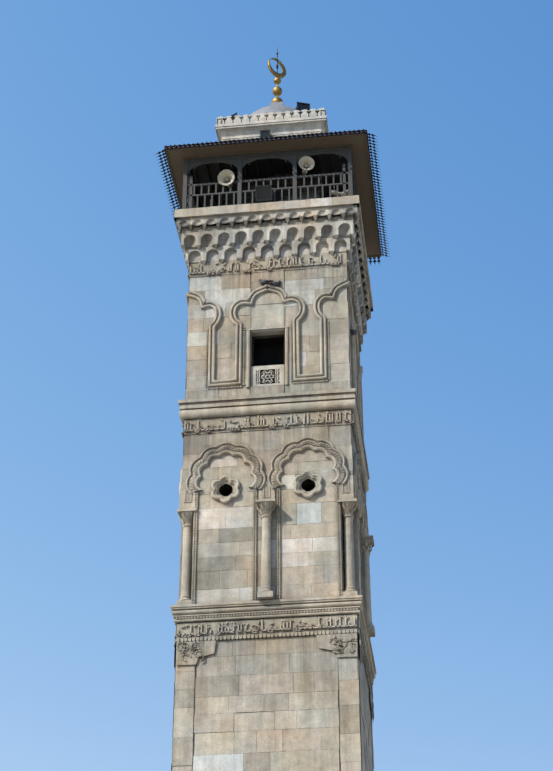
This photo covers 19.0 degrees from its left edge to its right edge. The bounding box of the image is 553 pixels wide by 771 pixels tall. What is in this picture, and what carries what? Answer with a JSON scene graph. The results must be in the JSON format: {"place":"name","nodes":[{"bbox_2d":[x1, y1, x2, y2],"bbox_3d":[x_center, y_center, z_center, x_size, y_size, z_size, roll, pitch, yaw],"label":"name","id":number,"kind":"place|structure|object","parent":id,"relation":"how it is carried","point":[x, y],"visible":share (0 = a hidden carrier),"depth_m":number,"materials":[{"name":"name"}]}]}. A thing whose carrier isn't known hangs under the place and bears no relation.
{"place":"outdoors","nodes":[
{"label":"outdoors","id":0,"kind":"place"},
{"bbox_2d":[191,154,347,206],"bbox_3d":[0.031,-6.131,56.622,5.300,0.098,5.300,-4,-33,6],"label":"gallery interior","id":1,"kind":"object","parent":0,"point":[323,164],"depth_m":55.08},
{"bbox_2d":[170,108,375,770],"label":"minaret tower","id":2,"kind":"structure","parent":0,"point":[274,661],"depth_m":47.99,"materials":[{"name":"beige stone"}]},
{"bbox_2d":[182,146,356,208],"bbox_3d":[0.031,-5.216,56.031,5.530,2.300,5.530,-4,-33,6],"label":"wooden gallery","id":3,"kind":"object","parent":2,"relation":"on","point":[240,162],"visible":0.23,"depth_m":53.92,"materials":[{"name":"grey wood"}]},
{"bbox_2d":[165,133,380,257],"bbox_3d":[0.031,-6.199,56.666,6.600,0.120,6.600,-4,-33,6],"label":"canopy wood","id":4,"kind":"object","parent":3,"relation":"on","point":[357,143],"visible":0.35,"depth_m":54.46,"materials":[{"name":"brown wood"}]},
{"bbox_2d":[168,129,366,146],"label":"canopy roof","id":5,"kind":"structure","parent":4,"relation":"on","point":[268,138],"depth_m":53.94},
{"bbox_2d":[157,129,389,264],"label":"eave trim","id":6,"kind":"structure","parent":4,"relation":"attached to","point":[298,136],"depth_m":54.64,"materials":[{"name":"black metal"}]},
{"bbox_2d":[210,156,348,206],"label":"loudspeakers","id":7,"kind":"object","parent":3,"relation":"attached to","point":[306,163],"visible":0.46,"depth_m":53.88,"materials":[{"name":"white metal"}]},
{"bbox_2d":[231,102,309,201],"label":"floodlights","id":8,"kind":"object","parent":2,"relation":"attached to","point":[233,115],"visible":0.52,"depth_m":53.34,"materials":[{"name":"black metal"}]},
{"bbox_2d":[256,103,308,199],"bbox_3d":[-0.408,-7.804,55.078,2.904,5.025,1.444,-4,-33,6],"label":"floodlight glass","id":9,"kind":"object","parent":8,"relation":"attached to","point":[263,193],"visible":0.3,"depth_m":53.30,"materials":[{"name":"black glass"}]},
{"bbox_2d":[249,102,294,115],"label":"dome","id":10,"kind":"structure","parent":2,"relation":"on","point":[274,107],"depth_m":57.34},
{"bbox_2d":[267,58,285,101],"bbox_3d":[0.014,-10.897,59.694,0.794,2.319,0.405,10,-34,-15],"label":"gold finial","id":11,"kind":"object","parent":10,"relation":"on","point":[277,91],"visible":0.85,"depth_m":59.76,"materials":[{"name":"gold metal"}]},
{"bbox_2d":[276,47,278,72],"bbox_3d":[0.031,-11.810,60.291,0.083,1.440,0.083,9,-34,-13],"label":"lightning rod","id":12,"kind":"object","parent":11,"relation":"on","point":[277,65],"visible":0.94,"depth_m":60.24,"materials":[{"name":"black metal"}]},
{"bbox_2d":[259,279,356,334],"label":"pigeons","id":13,"kind":"object","parent":2,"relation":"attached to","point":[277,283],"visible":1,"depth_m":51.59,"materials":[{"name":"grey"}]},
{"bbox_2d":[0,0,552,770],"label":"sky","id":14,"kind":"structure","parent":0,"point":[455,97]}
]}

